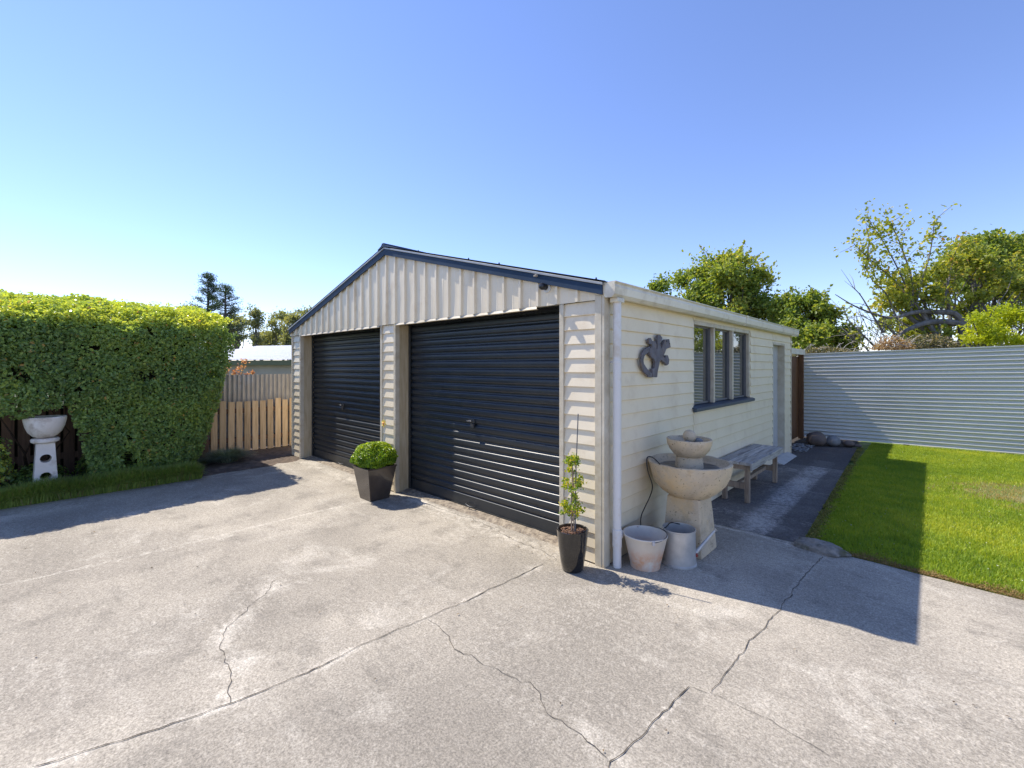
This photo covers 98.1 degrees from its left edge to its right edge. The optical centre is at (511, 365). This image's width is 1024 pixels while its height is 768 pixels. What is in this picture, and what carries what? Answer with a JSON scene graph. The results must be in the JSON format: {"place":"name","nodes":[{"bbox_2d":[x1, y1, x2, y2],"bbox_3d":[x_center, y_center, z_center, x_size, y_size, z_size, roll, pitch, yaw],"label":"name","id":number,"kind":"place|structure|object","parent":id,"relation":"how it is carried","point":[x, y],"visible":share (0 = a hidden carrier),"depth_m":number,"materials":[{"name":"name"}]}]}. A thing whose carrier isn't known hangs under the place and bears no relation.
{"place":"outdoors","nodes":[
{"label":"outdoors","id":0,"kind":"place"},
{"bbox_2d":[0,444,302,486],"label":"garden bed soil","id":1,"kind":"structure","parent":0,"point":[273,456],"depth_m":7.36,"materials":[{"name":"brown soil"}]},
{"bbox_2d":[0,438,18,486],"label":"shrub","id":2,"kind":"object","parent":1,"relation":"on","point":[4,464],"visible":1,"depth_m":5.40,"materials":[{"name":"green plant"}]},
{"bbox_2d":[4,463,70,486],"bbox_3d":[-6.078,1.416,5.700,0.502,0.379,0.604,0,0,43],"label":"shrub","id":3,"kind":"object","parent":1,"relation":"on","point":[22,477],"visible":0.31,"depth_m":5.58,"materials":[{"name":"green plant"}]},
{"bbox_2d":[22,415,66,482],"bbox_3d":[-5.813,1.115,5.531,0.388,0.969,0.390,0,0,43],"label":"bird bath","id":4,"kind":"object","parent":1,"relation":"on","point":[44,430],"visible":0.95,"depth_m":5.46,"materials":[{"name":"white concrete"}]},
{"bbox_2d":[0,371,196,480],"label":"dark paling fence","id":5,"kind":"object","parent":1,"relation":"on","point":[69,453],"visible":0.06,"depth_m":6.33,"materials":[{"name":"brown wood"}]},
{"bbox_2d":[71,452,136,477],"bbox_3d":[-5.713,1.398,6.256,0.623,0.412,0.699,0,0,43],"label":"shrub","id":6,"kind":"object","parent":1,"relation":"on","point":[81,465],"visible":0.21,"depth_m":6.05,"materials":[{"name":"green plant"}]},
{"bbox_2d":[0,461,207,508],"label":"border grass","id":7,"kind":"structure","parent":1,"relation":"on","point":[40,491],"depth_m":5.54,"materials":[{"name":"green plant"}]},
{"bbox_2d":[0,288,238,476],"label":"hedge","id":8,"kind":"object","parent":1,"relation":"on","point":[136,365],"visible":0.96,"depth_m":5.99,"materials":[{"name":"green plant"}]},
{"bbox_2d":[193,457,217,465],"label":"grass tussock","id":9,"kind":"object","parent":1,"relation":"on","point":[201,461],"depth_m":7.07,"materials":[{"name":"green plant"}]},
{"bbox_2d":[200,445,259,462],"bbox_3d":[-4.718,1.455,7.359,0.847,0.290,0.851,0,0,43],"label":"grass tussock","id":10,"kind":"object","parent":1,"relation":"on","point":[228,456],"depth_m":7.29,"materials":[{"name":"green plant"}]},
{"bbox_2d":[176,374,290,452],"bbox_3d":[-4.921,0.855,8.252,0.031,1.390,2.630,0,0,43],"label":"old iron fence","id":11,"kind":"object","parent":1,"relation":"on","point":[243,388],"visible":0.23,"depth_m":8.36,"materials":[{"name":"grey metal"}]},
{"bbox_2d":[201,398,290,456],"bbox_3d":[-4.704,1.090,8.343,0.112,1.020,1.900,0,0,43],"label":"paling fence","id":12,"kind":"object","parent":1,"relation":"on","point":[247,437],"visible":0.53,"depth_m":8.19,"materials":[{"name":"brown wood"}]},
{"bbox_2d":[0,395,1020,536],"bbox_3d":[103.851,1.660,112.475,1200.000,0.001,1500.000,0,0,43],"label":"ground","id":13,"kind":"structure","parent":0,"point":[858,442],"depth_m":8.60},
{"bbox_2d":[191,271,223,314],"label":"pine tree","id":14,"kind":"object","parent":13,"relation":"on","point":[207,291],"visible":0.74,"depth_m":61.65,"materials":[{"name":"green plant"}]},
{"bbox_2d":[206,282,253,343],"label":"pine tree","id":15,"kind":"object","parent":13,"relation":"on","point":[232,310],"visible":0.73,"depth_m":60.13,"materials":[{"name":"green plant"}]},
{"bbox_2d":[227,317,246,349],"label":"gum tree","id":16,"kind":"object","parent":13,"relation":"on","point":[233,324],"visible":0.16,"depth_m":77.99,"materials":[{"name":"green plant"}]},
{"bbox_2d":[224,358,254,374],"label":"red shrub","id":17,"kind":"object","parent":13,"relation":"on","point":[252,372],"visible":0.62,"depth_m":9.29,"materials":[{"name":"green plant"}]},
{"bbox_2d":[231,314,252,348],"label":"gum tree","id":18,"kind":"object","parent":13,"relation":"on","point":[240,320],"visible":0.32,"depth_m":85.96,"materials":[{"name":"green plant"}]},
{"bbox_2d":[239,303,271,345],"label":"gum tree","id":19,"kind":"object","parent":13,"relation":"on","point":[256,323],"visible":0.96,"depth_m":77.58,"materials":[{"name":"green plant"}]},
{"bbox_2d":[225,345,290,374],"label":"neighbour shed","id":20,"kind":"structure","parent":13,"relation":"on","point":[269,359],"depth_m":16.83,"materials":[{"name":"white metal"}]},
{"bbox_2d":[248,327,270,345],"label":"gum tree","id":21,"kind":"object","parent":13,"relation":"on","point":[263,332],"visible":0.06,"depth_m":85.13,"materials":[{"name":"green plant"}]},
{"bbox_2d":[260,316,285,345],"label":"gum tree","id":22,"kind":"object","parent":13,"relation":"on","point":[273,334],"visible":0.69,"depth_m":81.54,"materials":[{"name":"green plant"}]},
{"bbox_2d":[268,306,291,340],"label":"gum tree","id":23,"kind":"object","parent":13,"relation":"on","point":[282,313],"visible":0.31,"depth_m":85.49,"materials":[{"name":"green plant"}]},
{"bbox_2d":[277,330,290,344],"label":"gum tree","id":24,"kind":"object","parent":13,"relation":"on","point":[282,341],"visible":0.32,"depth_m":77.44,"materials":[{"name":"green plant"}]},
{"bbox_2d":[279,308,303,343],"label":"gum tree","id":25,"kind":"object","parent":13,"relation":"on","point":[293,317],"visible":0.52,"depth_m":77.50,"materials":[{"name":"green plant"}]},
{"bbox_2d":[294,305,311,314],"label":"gum tree","id":26,"kind":"object","parent":13,"relation":"on","point":[304,310],"visible":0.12,"depth_m":82.04,"materials":[{"name":"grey plant"}]},
{"bbox_2d":[644,240,780,321],"bbox_3d":[6.928,-1.162,15.034,4.685,6.123,2.909,0,0,21],"label":"broadleaf tree","id":27,"kind":"object","parent":13,"relation":"on","point":[728,271],"visible":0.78,"depth_m":14.49,"materials":[{"name":"green plant"}]},
{"bbox_2d":[759,284,870,350],"bbox_3d":[8.819,-0.275,13.087,3.074,4.313,2.526,0,0,-21],"label":"broadleaf tree","id":28,"kind":"object","parent":13,"relation":"on","point":[810,314],"visible":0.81,"depth_m":12.75,"materials":[{"name":"green plant"}]},
{"bbox_2d":[792,342,869,356],"bbox_3d":[7.399,0.545,10.398,2.016,2.211,0.570,0,0,-1],"label":"dry creeper","id":29,"kind":"object","parent":13,"relation":"on","point":[828,349],"visible":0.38,"depth_m":10.33,"materials":[{"name":"brown plant"}]},
{"bbox_2d":[867,334,920,350],"bbox_3d":[8.493,0.478,9.869,1.280,2.345,0.601,0,0,-9],"label":"dry creeper","id":30,"kind":"object","parent":13,"relation":"on","point":[900,345],"visible":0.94,"depth_m":9.84,"materials":[{"name":"brown plant"}]},
{"bbox_2d":[824,198,1023,351],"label":"old fruit tree","id":31,"kind":"object","parent":13,"relation":"on","point":[913,318],"visible":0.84,"depth_m":11.65,"materials":[{"name":"green plant"}]},
{"bbox_2d":[892,334,963,348],"bbox_3d":[9.643,0.444,10.285,1.971,2.413,0.615,0,0,-3],"label":"dry creeper","id":32,"kind":"object","parent":13,"relation":"on","point":[939,343],"visible":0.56,"depth_m":10.24,"materials":[{"name":"brown plant"}]},
{"bbox_2d":[921,224,1023,336],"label":"tall dense tree","id":33,"kind":"object","parent":13,"relation":"on","point":[1009,244],"visible":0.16,"depth_m":16.62,"materials":[{"name":"green plant"}]},
{"bbox_2d":[957,337,1019,346],"bbox_3d":[11.818,0.458,10.581,2.565,2.385,0.646,0,0,0],"label":"dry creeper","id":34,"kind":"object","parent":13,"relation":"on","point":[973,344],"visible":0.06,"depth_m":10.59,"materials":[{"name":"brown plant"}]},
{"bbox_2d":[955,299,1023,346],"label":"lime shrub","id":35,"kind":"object","parent":13,"relation":"on","point":[999,329],"visible":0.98,"depth_m":9.18,"materials":[{"name":"green plant"}]},
{"bbox_2d":[0,458,1023,767],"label":"driveway","id":36,"kind":"structure","parent":0,"point":[318,614],"depth_m":2.53,"materials":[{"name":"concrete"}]},
{"bbox_2d":[350,441,398,501],"bbox_3d":[-1.655,1.252,5.382,0.556,0.694,0.541,0,0,43],"label":"box plant pot","id":37,"kind":"object","parent":36,"relation":"on","point":[374,471],"visible":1,"depth_m":5.25,"materials":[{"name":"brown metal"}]},
{"bbox_2d":[557,414,588,573],"bbox_3d":[0.476,0.986,3.492,0.250,1.223,0.250,0,0,43],"label":"topiary pot","id":38,"kind":"object","parent":36,"relation":"on","point":[572,540],"visible":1,"depth_m":3.44,"materials":[{"name":"black plant"}]},
{"bbox_2d":[623,525,667,571],"bbox_3d":[1.065,1.464,3.554,0.347,0.274,0.346,0,0,43],"label":"bucket","id":39,"kind":"object","parent":36,"relation":"on","point":[645,545],"visible":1,"depth_m":3.46,"materials":[{"name":"plastic"}]},
{"bbox_2d":[640,430,732,559],"bbox_3d":[1.493,1.081,3.835,0.698,1.043,0.881,0,0,43],"label":"water fountain","id":40,"kind":"object","parent":36,"relation":"on","point":[691,477],"visible":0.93,"depth_m":3.76,"materials":[{"name":"stone"}]},
{"bbox_2d":[662,522,717,569],"bbox_3d":[1.430,1.453,3.643,0.424,0.295,0.274,0,0,-20],"label":"watering can","id":41,"kind":"object","parent":36,"relation":"on","point":[681,551],"visible":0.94,"depth_m":3.52,"materials":[{"name":"metal"}]},
{"bbox_2d":[0,0,1023,356],"label":"sky","id":42,"kind":"structure","parent":0,"point":[271,149],"materials":[{"name":"blue"}]},
{"bbox_2d":[712,446,856,541],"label":"path","id":43,"kind":"structure","parent":0,"point":[787,506],"depth_m":5.41,"materials":[{"name":"concrete"}]},
{"bbox_2d":[720,444,782,502],"bbox_3d":[3.110,1.360,5.732,0.368,0.480,1.462,0,0,43],"label":"bench","id":44,"kind":"object","parent":43,"relation":"on","point":[753,458],"visible":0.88,"depth_m":5.48,"materials":[{"name":"grey wood"}]},
{"bbox_2d":[792,443,814,452],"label":"gravel","id":45,"kind":"structure","parent":43,"relation":"on","point":[800,449],"depth_m":8.61,"materials":[{"name":"grey gravel"}]},
{"bbox_2d":[792,436,857,447],"bbox_3d":[6.124,1.618,9.350,1.650,0.030,2.450,0,0,43],"label":"bark bed","id":46,"kind":"object","parent":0,"point":[797,440],"visible":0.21,"depth_m":9.39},
{"bbox_2d":[792,348,804,439],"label":"timber gate","id":47,"kind":"structure","parent":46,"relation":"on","point":[798,396],"depth_m":9.72,"materials":[{"name":"brown wood"}]},
{"bbox_2d":[806,431,826,445],"bbox_3d":[6.135,1.473,8.951,0.343,0.300,0.354,0,0,43],"label":"boulder","id":48,"kind":"object","parent":46,"relation":"on","point":[816,438],"visible":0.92,"depth_m":8.85,"materials":[{"name":"stone"}]},
{"bbox_2d":[826,435,840,445],"bbox_3d":[6.451,1.511,8.921,0.255,0.222,0.260,0,0,43],"label":"boulder","id":49,"kind":"object","parent":46,"relation":"on","point":[832,440],"visible":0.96,"depth_m":8.84,"materials":[{"name":"grey stone"}]},
{"bbox_2d":[842,440,854,446],"bbox_3d":[6.690,1.546,8.829,0.205,0.132,0.167,0,0,43],"label":"boulder","id":50,"kind":"object","parent":46,"relation":"on","point":[847,443],"visible":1,"depth_m":8.78,"materials":[{"name":"grey stone"}]},
{"bbox_2d":[772,441,1023,599],"bbox_3d":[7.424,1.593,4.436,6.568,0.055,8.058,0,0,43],"label":"lawn","id":51,"kind":"structure","parent":0,"point":[863,478],"depth_m":4.82,"materials":[{"name":"green plant"}]},
{"bbox_2d":[793,537,851,556],"bbox_3d":[2.684,1.585,3.851,0.425,0.142,0.232,0,0,43],"label":"flat stone","id":52,"kind":"object","parent":51,"relation":"on","point":[825,548],"visible":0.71,"depth_m":3.80,"materials":[{"name":"grey stone"}]},
{"bbox_2d":[806,447,864,538],"bbox_3d":[4.690,1.584,6.221,0.168,0.035,6.186,0,0,42],"label":"moss","id":53,"kind":"object","parent":51,"relation":"on","point":[825,513],"visible":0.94,"depth_m":5.21,"materials":[{"name":"green plant"}]},
{"bbox_2d":[797,345,1023,453],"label":"iron fence","id":54,"kind":"object","parent":51,"relation":"on","point":[971,398],"visible":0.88,"depth_m":8.74,"materials":[{"name":"metal"}]},
{"bbox_2d":[848,550,1023,599],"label":"lawn thatch","id":55,"kind":"object","parent":51,"relation":"on","point":[916,570],"visible":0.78,"depth_m":3.36,"materials":[{"name":"green plant"}]},
{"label":"garage floor","id":56,"kind":"structure","parent":0,"visible":0},
{"bbox_2d":[288,243,799,568],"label":"garage","id":57,"kind":"structure","parent":56,"relation":"on","point":[478,386],"depth_m":4.81,"materials":[{"name":"beige paint"}]},
{"bbox_2d":[312,329,379,468],"bbox_3d":[-2.546,0.494,6.884,2.625,2.157,0.091,0,0,43],"label":"roller door","id":58,"kind":"structure","parent":57,"relation":"in","point":[346,370],"depth_m":6.98,"materials":[{"name":"metal"}]},
{"bbox_2d":[408,309,558,536],"bbox_3d":[-0.390,0.494,4.843,2.573,2.157,0.091,0,0,43],"label":"roller door","id":59,"kind":"structure","parent":57,"relation":"in","point":[483,393],"depth_m":4.71,"materials":[{"name":"metal"}]},
{"bbox_2d":[539,283,550,292],"bbox_3d":[0.282,-0.680,3.866,0.084,0.084,0.088,0,0,43],"label":"security camera","id":60,"kind":"object","parent":57,"relation":"attached to","point":[545,287],"visible":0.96,"depth_m":3.86,"materials":[{"name":"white plastic"}]},
{"bbox_2d":[639,335,670,376],"bbox_3d":[1.325,-0.092,4.116,0.040,0.399,0.607,0,0,45],"label":"gecko wall art","id":61,"kind":"object","parent":57,"relation":"attached to","point":[655,350],"visible":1,"depth_m":4.08,"materials":[{"name":"metal"}]},
{"bbox_2d":[692,320,754,411],"bbox_3d":[2.672,0.003,5.629,0.172,1.004,2.170,0,0,43],"label":"window","id":62,"kind":"structure","parent":57,"relation":"in","point":[721,362],"depth_m":5.60,"materials":[{"name":"glass"}]},
{"bbox_2d":[772,342,796,464],"bbox_3d":[4.591,0.606,7.606,0.320,1.980,0.970,0,0,43],"label":"side door","id":63,"kind":"structure","parent":57,"relation":"in","point":[778,355],"depth_m":7.83,"materials":[{"name":"beige paint"}]}
]}

